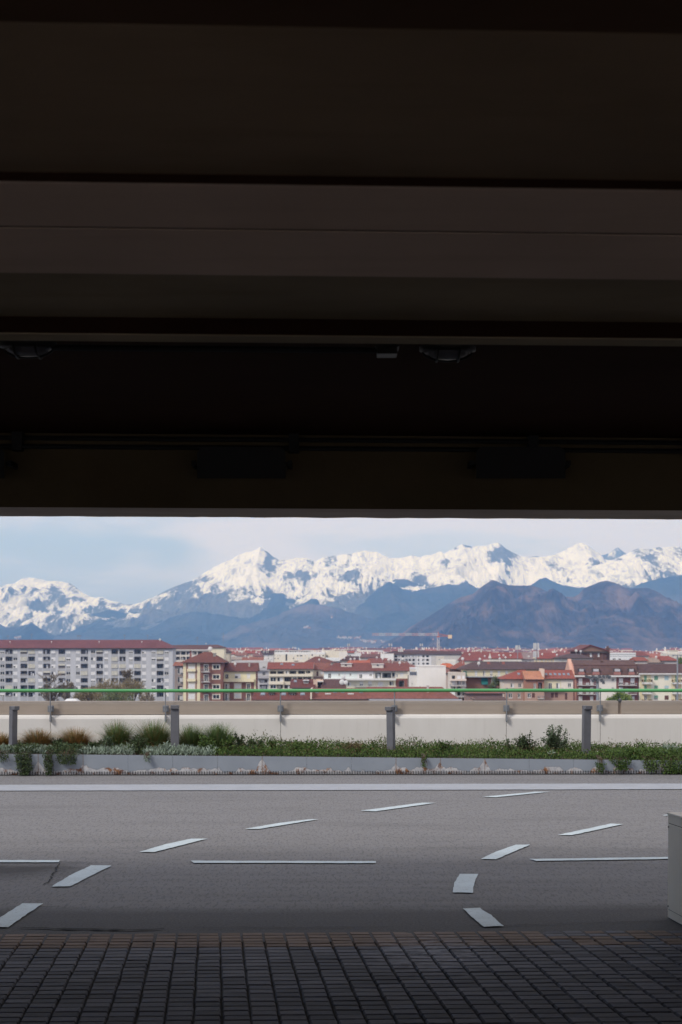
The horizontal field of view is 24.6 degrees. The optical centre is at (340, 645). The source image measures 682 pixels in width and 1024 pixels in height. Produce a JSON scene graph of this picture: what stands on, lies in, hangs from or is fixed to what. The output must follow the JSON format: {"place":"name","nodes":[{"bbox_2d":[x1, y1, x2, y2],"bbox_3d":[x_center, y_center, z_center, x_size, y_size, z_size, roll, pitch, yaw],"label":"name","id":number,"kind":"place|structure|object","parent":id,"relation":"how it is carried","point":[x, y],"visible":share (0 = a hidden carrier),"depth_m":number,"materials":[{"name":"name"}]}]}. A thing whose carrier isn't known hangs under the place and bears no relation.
{"place":"outdoors","nodes":[
{"label":"outdoors","id":0,"kind":"place"},
{"bbox_2d":[0,623,55,639],"bbox_3d":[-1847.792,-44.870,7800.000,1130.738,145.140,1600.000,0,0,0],"label":"hills","id":1,"kind":"structure","parent":0,"point":[31,631],"depth_m":7737.99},
{"bbox_2d":[0,635,176,700],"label":"apartment building","id":2,"kind":"structure","parent":0,"point":[80,664],"depth_m":650.00,"materials":[{"name":"paint"}]},
{"bbox_2d":[93,719,139,747],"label":"ornamental grass","id":3,"kind":"object","parent":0,"point":[118,733],"depth_m":21.54,"materials":[{"name":"plant"}]},
{"bbox_2d":[173,662,182,700],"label":"apartment building","id":4,"kind":"structure","parent":0,"point":[178,677],"depth_m":540.00,"materials":[{"name":"paint"}]},
{"bbox_2d":[173,643,208,661],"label":"apartment building","id":5,"kind":"structure","parent":0,"point":[184,652],"depth_m":761.14,"materials":[{"name":"paint"}]},
{"bbox_2d":[180,647,228,700],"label":"apartment building","id":6,"kind":"structure","parent":0,"point":[204,670],"depth_m":480.00,"materials":[{"name":"paint"}]},
{"bbox_2d":[208,645,226,659],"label":"apartment building","id":7,"kind":"structure","parent":0,"point":[219,650],"depth_m":740.00,"materials":[{"name":"paint"}]},
{"bbox_2d":[53,579,420,639],"bbox_3d":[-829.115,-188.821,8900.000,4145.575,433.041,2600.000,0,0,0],"label":"hills","id":8,"kind":"structure","parent":0,"point":[100,630],"depth_m":8728.23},
{"bbox_2d":[224,662,259,700],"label":"apartment building","id":9,"kind":"structure","parent":0,"point":[240,675],"depth_m":485.00,"materials":[{"name":"paint"}]},
{"bbox_2d":[234,660,270,688],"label":"apartment building","id":10,"kind":"structure","parent":0,"point":[263,677],"depth_m":560.00,"materials":[{"name":"paint"}]},
{"bbox_2d":[260,650,274,661],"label":"apartment building","id":11,"kind":"structure","parent":0,"point":[268,654],"depth_m":930.72,"materials":[{"name":"paint"}]},
{"bbox_2d":[252,688,312,700],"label":"house","id":12,"kind":"structure","parent":0,"point":[285,696],"depth_m":301.60,"materials":[{"name":"paint"}]},
{"bbox_2d":[267,660,313,688],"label":"apartment building","id":13,"kind":"structure","parent":0,"point":[282,675],"depth_m":470.09,"materials":[{"name":"paint"}]},
{"bbox_2d":[274,651,324,661],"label":"apartment building","id":14,"kind":"structure","parent":0,"point":[291,656],"depth_m":950.00,"materials":[{"name":"paint"}]},
{"bbox_2d":[290,679,315,688],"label":"house","id":15,"kind":"structure","parent":0,"point":[301,684],"depth_m":401.97,"materials":[{"name":"tile"}]},
{"bbox_2d":[0,542,610,635],"bbox_3d":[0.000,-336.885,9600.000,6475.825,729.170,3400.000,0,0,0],"label":"snow mountains","id":16,"kind":"structure","parent":0,"point":[244,585],"depth_m":9938.79,"materials":[{"name":"snow"}]},
{"bbox_2d":[222,604,388,649],"bbox_3d":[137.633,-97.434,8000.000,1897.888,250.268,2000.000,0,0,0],"label":"hills","id":17,"kind":"structure","parent":0,"point":[285,629],"depth_m":7723.91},
{"bbox_2d":[313,662,330,678],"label":"apartment building","id":18,"kind":"structure","parent":0,"point":[318,672],"depth_m":475.48,"materials":[{"name":"tile"}]},
{"bbox_2d":[0,750,658,759],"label":"soil","id":19,"kind":"structure","parent":0,"point":[327,756],"depth_m":21.15,"materials":[{"name":"soil"}]},
{"bbox_2d":[9,706,19,752],"bbox_3d":[-4.420,1.151,21.148,0.092,0.671,0.107,0,-1,28],"label":"bollard light","id":20,"kind":"object","parent":19,"relation":"on","point":[13,714],"visible":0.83,"depth_m":21.12,"materials":[{"name":"grey metal"}]},
{"bbox_2d":[17,727,58,746],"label":"ornamental grass","id":21,"kind":"object","parent":19,"relation":"on","point":[40,738],"depth_m":21.32,"materials":[{"name":"plant"}]},
{"bbox_2d":[45,725,98,752],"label":"ornamental grass","id":22,"kind":"object","parent":19,"relation":"on","point":[73,737],"depth_m":21.32,"materials":[{"name":"plant"}]},
{"bbox_2d":[0,740,213,755],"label":"dark ground cover","id":23,"kind":"object","parent":19,"relation":"on","point":[141,751],"visible":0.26,"depth_m":20.75,"materials":[{"name":"green plant"}]},
{"bbox_2d":[0,741,219,755],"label":"silver ground cover","id":24,"kind":"object","parent":19,"relation":"on","point":[190,748],"visible":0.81,"depth_m":20.68,"materials":[{"name":"green plant"}]},
{"bbox_2d":[128,734,147,754],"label":"shrub","id":25,"kind":"object","parent":19,"relation":"on","point":[139,742],"visible":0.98,"depth_m":20.85,"materials":[{"name":"green plant"}]},
{"bbox_2d":[126,719,189,747],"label":"ornamental grass","id":26,"kind":"object","parent":19,"relation":"on","point":[155,735],"depth_m":21.52,"materials":[{"name":"plant"}]},
{"bbox_2d":[170,705,178,746],"bbox_3d":[-2.250,1.158,21.183,0.111,0.709,0.092,0,0,0],"label":"bollard light","id":27,"kind":"object","parent":19,"relation":"on","point":[174,724],"visible":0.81,"depth_m":21.17,"materials":[{"name":"grey metal"}]},
{"bbox_2d":[169,723,208,747],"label":"ornamental grass","id":28,"kind":"object","parent":19,"relation":"on","point":[190,738],"depth_m":21.55,"materials":[{"name":"plant"}]},
{"bbox_2d":[197,732,217,747],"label":"shrub","id":29,"kind":"object","parent":19,"relation":"on","point":[204,742],"visible":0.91,"depth_m":21.20,"materials":[{"name":"green plant"}]},
{"bbox_2d":[192,722,248,748],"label":"ornamental grass","id":30,"kind":"object","parent":19,"relation":"on","point":[217,733],"depth_m":21.57,"materials":[{"name":"plant"}]},
{"bbox_2d":[243,737,264,751],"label":"shrub","id":31,"kind":"object","parent":19,"relation":"on","point":[253,741],"visible":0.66,"depth_m":21.18,"materials":[{"name":"green plant"}]},
{"bbox_2d":[285,737,317,754],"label":"shrub","id":32,"kind":"object","parent":19,"relation":"on","point":[296,745],"visible":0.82,"depth_m":21.23,"materials":[{"name":"green plant"}]},
{"bbox_2d":[335,740,365,755],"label":"shrub","id":33,"kind":"object","parent":19,"relation":"on","point":[352,745],"visible":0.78,"depth_m":21.11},
{"bbox_2d":[385,707,394,756],"bbox_3d":[0.668,1.187,21.257,0.108,0.718,0.092,-1,-1,40],"label":"bollard light","id":34,"kind":"object","parent":19,"relation":"on","point":[390,719],"visible":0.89,"depth_m":21.24,"materials":[{"name":"grey metal"}]},
{"bbox_2d":[431,739,453,755],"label":"shrub","id":35,"kind":"object","parent":19,"relation":"on","point":[441,744],"visible":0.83,"depth_m":21.18,"materials":[{"name":"green plant"}]},
{"bbox_2d":[210,731,681,759],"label":"ground cover","id":36,"kind":"object","parent":19,"relation":"on","point":[398,753],"visible":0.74,"depth_m":21.04,"materials":[{"name":"green plant"}]},
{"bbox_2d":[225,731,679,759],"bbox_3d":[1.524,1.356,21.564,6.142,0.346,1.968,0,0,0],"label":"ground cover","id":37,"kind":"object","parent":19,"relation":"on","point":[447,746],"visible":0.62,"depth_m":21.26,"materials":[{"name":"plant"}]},
{"bbox_2d":[511,730,538,753],"bbox_3d":[2.510,1.336,21.376,0.314,0.369,0.380,0,0,-30],"label":"shrub","id":38,"kind":"object","parent":19,"relation":"on","point":[520,741],"visible":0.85,"depth_m":21.34,"materials":[{"name":"green plant"}]},
{"bbox_2d":[540,724,569,749],"bbox_3d":[2.953,1.295,21.537,0.405,0.463,0.437,0,0,42],"label":"shrub","id":39,"kind":"object","parent":19,"relation":"on","point":[553,740],"visible":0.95,"depth_m":21.48,"materials":[{"name":"green plant"}]},
{"bbox_2d":[581,706,591,757],"bbox_3d":[3.350,1.196,21.313,0.112,0.761,0.092,1,0,-20],"label":"bollard light","id":40,"kind":"object","parent":19,"relation":"on","point":[586,727],"visible":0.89,"depth_m":21.30,"materials":[{"name":"grey metal"}]},
{"bbox_2d":[616,739,657,759],"bbox_3d":[4.023,1.408,21.082,0.515,0.290,0.519,0,0,-27],"label":"shrub","id":41,"kind":"object","parent":19,"relation":"on","point":[634,751],"visible":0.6,"depth_m":21.02,"materials":[{"name":"green plant"}]},
{"bbox_2d":[321,676,347,687],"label":"house","id":42,"kind":"structure","parent":0,"point":[336,683],"depth_m":401.95,"materials":[{"name":"tile"}]},
{"bbox_2d":[325,651,346,658],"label":"apartment building","id":43,"kind":"structure","parent":0,"point":[336,654],"depth_m":960.00,"materials":[{"name":"paint"}]},
{"bbox_2d":[310,688,368,700],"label":"house","id":44,"kind":"structure","parent":0,"point":[339,696],"depth_m":301.02,"materials":[{"name":"paint"}]},
{"bbox_2d":[0,930,681,1023],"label":"brick pavement","id":45,"kind":"structure","parent":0,"point":[221,1007],"depth_m":7.74,"materials":[{"name":"stone"}]},
{"bbox_2d":[0,0,681,519],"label":"concrete canopy","id":46,"kind":"object","parent":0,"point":[496,184],"visible":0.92,"depth_m":3.89,"materials":[{"name":"paint"}]},
{"bbox_2d":[0,341,56,358],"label":"ceiling lamp","id":47,"kind":"object","parent":46,"relation":"attached to","point":[29,349],"visible":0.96,"depth_m":6.44,"materials":[{"name":"black glass"}]},
{"bbox_2d":[191,447,292,477],"bbox_3d":[-0.579,-1.065,9.198,0.584,0.184,0.215,0,0,0],"label":"floodlight","id":48,"kind":"object","parent":46,"relation":"attached to","point":[241,462],"visible":1,"depth_m":9.09,"materials":[{"name":"black metal"}]},
{"bbox_2d":[0,431,681,453],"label":"conduit","id":49,"kind":"object","parent":46,"relation":"attached to","point":[17,438],"visible":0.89,"depth_m":9.28,"materials":[{"name":"black metal"}]},
{"bbox_2d":[375,344,398,357],"bbox_3d":[0.192,-1.234,6.530,0.100,0.048,0.112,0,0,0],"label":"junction box","id":50,"kind":"object","parent":46,"relation":"attached to","point":[387,350],"visible":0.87,"depth_m":6.48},
{"bbox_2d":[419,344,475,362],"bbox_3d":[0.447,-1.225,6.570,0.240,0.070,0.180,0,0,0],"label":"ceiling lamp","id":51,"kind":"object","parent":46,"relation":"attached to","point":[436,353],"visible":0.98,"depth_m":6.52,"materials":[{"name":"black glass"}]},
{"bbox_2d":[467,447,570,477],"bbox_3d":[1.056,-1.076,9.295,0.594,0.186,0.215,0,0,0],"label":"floodlight","id":52,"kind":"object","parent":46,"relation":"attached to","point":[520,462],"visible":1,"depth_m":9.19,"materials":[{"name":"black metal"}]},
{"bbox_2d":[0,764,681,943],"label":"road","id":53,"kind":"structure","parent":0,"point":[424,856],"depth_m":12.68,"materials":[{"name":"asphalt"}]},
{"bbox_2d":[0,903,42,926],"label":"lane marking","id":54,"kind":"object","parent":53,"relation":"on","point":[11,917],"visible":1,"depth_m":9.88,"materials":[{"name":"white paint"}]},
{"bbox_2d":[53,865,110,885],"bbox_3d":[-1.918,1.692,11.524,0.169,0.001,1.078,0,0,8],"label":"lane marking","id":55,"kind":"object","parent":53,"relation":"on","point":[76,877],"visible":1,"depth_m":11.52,"materials":[{"name":"white paint"}]},
{"bbox_2d":[21,927,164,929],"bbox_3d":[-1.504,1.692,9.357,0.896,0.001,0.086,0,0,2],"label":"road crack","id":56,"kind":"object","parent":53,"relation":"on","point":[90,928],"visible":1,"depth_m":9.37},
{"bbox_2d":[140,839,202,851],"bbox_3d":[-1.434,1.692,13.291,0.163,0.001,1.001,0,0,22],"label":"lane marking","id":57,"kind":"object","parent":53,"relation":"on","point":[168,845],"visible":1,"depth_m":13.25,"materials":[{"name":"white paint"}]},
{"bbox_2d":[246,819,315,828],"bbox_3d":[-0.559,1.692,14.871,0.136,0.001,1.043,0,0,34],"label":"lane marking","id":58,"kind":"object","parent":53,"relation":"on","point":[273,825],"visible":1,"depth_m":14.81,"materials":[{"name":"white paint"}]},
{"bbox_2d":[192,860,375,862],"bbox_3d":[-0.455,1.692,12.248,1.457,0.001,0.132,0,0,1],"label":"lane marking","id":59,"kind":"object","parent":53,"relation":"on","point":[198,861],"visible":1,"depth_m":12.27,"materials":[{"name":"white paint"}]},
{"bbox_2d":[0,700,681,763],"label":"parapet wall","id":60,"kind":"structure","parent":53,"relation":"on","point":[631,721],"depth_m":22.54,"materials":[{"name":"white paint"}]},
{"bbox_2d":[0,688,681,721],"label":"handrail","id":61,"kind":"object","parent":60,"relation":"attached to","point":[281,707],"visible":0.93,"depth_m":22.43,"materials":[{"name":"metal"}]},
{"bbox_2d":[0,754,681,775],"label":"planter","id":62,"kind":"object","parent":53,"relation":"on","point":[166,765],"visible":1,"depth_m":20.58,"materials":[{"name":"grey paint"}]},
{"bbox_2d":[12,742,40,775],"bbox_3d":[-4.138,1.489,20.615,0.368,0.448,0.516,0,0,0],"label":"trailing plant","id":63,"kind":"object","parent":62,"relation":"on","point":[25,758],"visible":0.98,"depth_m":20.44,"materials":[{"name":"green plant"}]},
{"bbox_2d":[42,744,57,775],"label":"trailing plant","id":64,"kind":"object","parent":62,"relation":"on","point":[51,763],"visible":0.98,"depth_m":20.44,"materials":[{"name":"green plant"}]},
{"bbox_2d":[53,741,84,764],"bbox_3d":[-3.580,1.416,20.628,0.396,0.309,0.506,0,0,0],"label":"trailing plant","id":65,"kind":"object","parent":62,"relation":"on","point":[69,757],"visible":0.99,"depth_m":20.47,"materials":[{"name":"green plant"}]},
{"bbox_2d":[606,746,631,770],"bbox_3d":[3.676,1.501,20.792,0.327,0.323,0.512,0,0,0],"label":"trailing plant","id":66,"kind":"object","parent":62,"relation":"on","point":[621,765],"visible":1,"depth_m":20.64,"materials":[{"name":"green plant"}]},
{"bbox_2d":[635,746,659,772],"bbox_3d":[4.069,1.510,20.805,0.301,0.344,0.506,0,0,0],"label":"trailing plant","id":67,"kind":"object","parent":62,"relation":"on","point":[647,760],"visible":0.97,"depth_m":20.65,"materials":[{"name":"green plant"}]},
{"bbox_2d":[648,747,681,774],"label":"trailing plant","id":68,"kind":"object","parent":62,"relation":"on","point":[673,768],"visible":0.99,"depth_m":20.64,"materials":[{"name":"green plant"}]},
{"bbox_2d":[0,783,681,790],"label":"edge line","id":69,"kind":"object","parent":53,"relation":"on","point":[319,787],"visible":1,"depth_m":18.68,"materials":[{"name":"grey paint"}]},
{"bbox_2d":[361,803,429,810],"bbox_3d":[0.616,1.692,16.455,0.162,0.001,1.132,0,0,38],"label":"lane marking","id":70,"kind":"object","parent":53,"relation":"on","point":[393,807],"visible":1,"depth_m":16.37,"materials":[{"name":"white paint"}]},
{"bbox_2d":[453,874,477,892],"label":"lane marking","id":71,"kind":"object","parent":53,"relation":"on","point":[464,882],"visible":1,"depth_m":11.13,"materials":[{"name":"white paint"}]},
{"bbox_2d":[463,908,502,926],"bbox_3d":[0.884,1.692,9.764,0.138,0.001,0.679,0,0,-6],"label":"lane marking","id":72,"kind":"object","parent":53,"relation":"on","point":[482,917],"visible":1,"depth_m":9.74,"materials":[{"name":"white paint"}]},
{"bbox_2d":[482,844,529,858],"bbox_3d":[1.355,1.692,12.874,0.141,0.001,1.022,0,0,23],"label":"lane marking","id":73,"kind":"object","parent":53,"relation":"on","point":[502,852],"visible":1,"depth_m":12.80,"materials":[{"name":"white paint"}]},
{"bbox_2d":[559,824,620,834],"bbox_3d":[2.310,1.692,14.427,0.122,0.001,1.117,0,0,35],"label":"lane marking","id":74,"kind":"object","parent":53,"relation":"on","point":[590,829],"visible":1,"depth_m":14.41,"materials":[{"name":"white paint"}]},
{"bbox_2d":[532,857,667,860],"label":"lane marking","id":75,"kind":"object","parent":53,"relation":"on","point":[602,858],"visible":0.91,"depth_m":12.44,"materials":[{"name":"white paint"}]},
{"bbox_2d":[667,812,681,924],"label":"metal cabinet","id":76,"kind":"object","parent":53,"relation":"on","point":[674,866],"visible":1,"depth_m":9.62,"materials":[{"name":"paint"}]},
{"bbox_2d":[0,516,681,603],"label":"sky","id":77,"kind":"structure","parent":0,"point":[124,560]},
{"bbox_2d":[322,659,409,687],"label":"apartment building","id":78,"kind":"structure","parent":0,"point":[360,675],"depth_m":450.00,"materials":[{"name":"paint"}]},
{"bbox_2d":[118,575,681,647],"bbox_3d":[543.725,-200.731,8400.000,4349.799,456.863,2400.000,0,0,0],"label":"hills","id":79,"kind":"structure","parent":0,"point":[389,607],"depth_m":8547.84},
{"bbox_2d":[366,685,460,700],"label":"house","id":80,"kind":"structure","parent":0,"point":[412,696],"depth_m":301.16,"materials":[{"name":"paint"}]},
{"bbox_2d":[415,665,445,688],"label":"apartment building","id":81,"kind":"structure","parent":0,"point":[432,675],"depth_m":440.00,"materials":[{"name":"paint"}]},
{"bbox_2d":[432,651,461,664],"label":"house","id":82,"kind":"structure","parent":0,"point":[455,655],"depth_m":780.00,"materials":[{"name":"paint"}]},
{"bbox_2d":[448,672,465,700],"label":"apartment building","id":83,"kind":"structure","parent":0,"point":[456,680],"depth_m":425.00,"materials":[{"name":"paint"}]},
{"bbox_2d":[457,651,489,664],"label":"house","id":84,"kind":"structure","parent":0,"point":[469,657],"depth_m":703.51,"materials":[{"name":"tile"}]},
{"bbox_2d":[462,692,504,700],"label":"house","id":85,"kind":"structure","parent":0,"point":[468,696],"depth_m":360.00,"materials":[{"name":"paint"}]},
{"bbox_2d":[470,697,505,700],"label":"house","id":86,"kind":"structure","parent":0,"point":[488,698],"depth_m":332.58,"materials":[{"name":"paint"}]},
{"bbox_2d":[456,657,566,688],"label":"apartment building","id":87,"kind":"structure","parent":0,"point":[480,675],"depth_m":430.10,"materials":[{"name":"paint"}]},
{"bbox_2d":[497,670,525,700],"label":"apartment building","id":88,"kind":"structure","parent":0,"point":[513,680],"depth_m":385.00,"materials":[{"name":"paint"}]},
{"bbox_2d":[375,580,681,650],"bbox_3d":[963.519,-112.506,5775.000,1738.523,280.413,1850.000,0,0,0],"label":"hills","id":89,"kind":"structure","parent":0,"point":[496,614],"depth_m":5413.70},
{"bbox_2d":[522,671,543,700],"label":"apartment building","id":90,"kind":"structure","parent":0,"point":[533,680],"depth_m":382.00,"materials":[{"name":"paint"}]},
{"bbox_2d":[533,653,558,661],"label":"house","id":91,"kind":"structure","parent":0,"point":[545,657],"depth_m":621.92,"materials":[{"name":"paint"}]},
{"bbox_2d":[539,668,574,700],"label":"apartment building","id":92,"kind":"structure","parent":0,"point":[558,679],"depth_m":384.00,"materials":[{"name":"paint"}]},
{"bbox_2d":[553,649,594,661],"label":"apartment building","id":93,"kind":"structure","parent":0,"point":[563,658],"depth_m":480.32,"materials":[{"name":"paint"}]},
{"bbox_2d":[529,547,625,559],"bbox_3d":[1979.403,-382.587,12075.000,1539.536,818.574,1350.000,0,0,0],"label":"peaks","id":94,"kind":"object","parent":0,"point":[617,552],"visible":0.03,"depth_m":12562.11,"materials":[{"name":"snow"}]},
{"bbox_2d":[568,645,610,659],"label":"hall","id":95,"kind":"structure","parent":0,"point":[597,653],"depth_m":520.00,"materials":[{"name":"paint"}]},
{"bbox_2d":[585,675,610,700],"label":"floodlight tower","id":96,"kind":"structure","parent":0,"point":[595,678],"depth_m":249.82,"materials":[{"name":"metal"}]},
{"bbox_2d":[565,659,639,700],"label":"apartment building","id":97,"kind":"structure","parent":0,"point":[623,674],"depth_m":400.03,"materials":[{"name":"paint"}]},
{"bbox_2d":[553,546,681,587],"bbox_3d":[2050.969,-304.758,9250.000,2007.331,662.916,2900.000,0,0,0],"label":"snow mountains","id":98,"kind":"structure","parent":0,"point":[635,567],"depth_m":9657.14,"materials":[{"name":"snow"}]},
{"bbox_2d":[610,653,635,659],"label":"banded building","id":99,"kind":"structure","parent":0,"point":[620,656],"depth_m":620.00,"materials":[{"name":"paint"}]},
{"bbox_2d":[636,664,681,699],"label":"apartment building","id":100,"kind":"structure","parent":0,"point":[658,676],"depth_m":400.00,"materials":[{"name":"paint"}]},
{"bbox_2d":[657,656,678,663],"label":"house","id":101,"kind":"structure","parent":0,"point":[667,660],"depth_m":540.42,"materials":[{"name":"tile"}]},
{"label":"city ground","id":102,"kind":"structure","parent":0,"visible":0},
{"bbox_2d":[36,671,63,700],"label":"bare tree","id":103,"kind":"object","parent":102,"relation":"on","point":[47,694],"visible":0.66,"depth_m":299.43,"materials":[{"name":"grey plant"}]},
{"bbox_2d":[56,680,76,699],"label":"bare tree","id":104,"kind":"object","parent":102,"relation":"on","point":[66,695],"visible":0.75,"depth_m":299.81,"materials":[{"name":"grey plant"}]},
{"bbox_2d":[72,686,102,700],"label":"budding tree","id":105,"kind":"object","parent":102,"relation":"on","point":[87,695],"visible":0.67,"depth_m":263.78,"materials":[{"name":"green plant"}]},
{"bbox_2d":[81,678,133,700],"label":"budding tree","id":106,"kind":"object","parent":102,"relation":"on","point":[105,685],"visible":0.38,"depth_m":270.58,"materials":[{"name":"grey plant"}]},
{"bbox_2d":[96,692,134,700],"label":"budding tree","id":107,"kind":"object","parent":102,"relation":"on","point":[112,696],"visible":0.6,"depth_m":254.15,"materials":[{"name":"green plant"}]},
{"bbox_2d":[115,677,150,700],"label":"budding tree","id":108,"kind":"object","parent":102,"relation":"on","point":[131,685],"visible":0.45,"depth_m":288.61,"materials":[{"name":"grey plant"}]},
{"bbox_2d":[372,632,451,650],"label":"tower crane","id":109,"kind":"object","parent":102,"relation":"on","point":[449,636],"visible":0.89,"depth_m":1249.26,"materials":[{"name":"metal"}]},
{"bbox_2d":[408,672,416,686],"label":"apartment building","id":110,"kind":"structure","parent":102,"relation":"on","point":[412,679],"depth_m":445.00,"materials":[{"name":"paint"}]},
{"bbox_2d":[384,649,443,665],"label":"apartment building","id":111,"kind":"structure","parent":102,"relation":"on","point":[419,657],"depth_m":740.07,"materials":[{"name":"paint"}]},
{"bbox_2d":[226,647,681,657],"bbox_3d":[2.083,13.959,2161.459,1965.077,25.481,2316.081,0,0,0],"label":"distant town","id":112,"kind":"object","parent":102,"relation":"on","point":[382,650],"visible":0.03,"depth_m":2240.52,"materials":[{"name":"paint"}]},
{"bbox_2d":[488,649,522,659],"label":"house","id":113,"kind":"structure","parent":102,"relation":"on","point":[502,655],"depth_m":652.91,"materials":[{"name":"paint"}]},
{"bbox_2d":[605,692,633,700],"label":"spring tree","id":114,"kind":"object","parent":102,"relation":"on","point":[618,695],"visible":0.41,"depth_m":378.87,"materials":[{"name":"green plant"}]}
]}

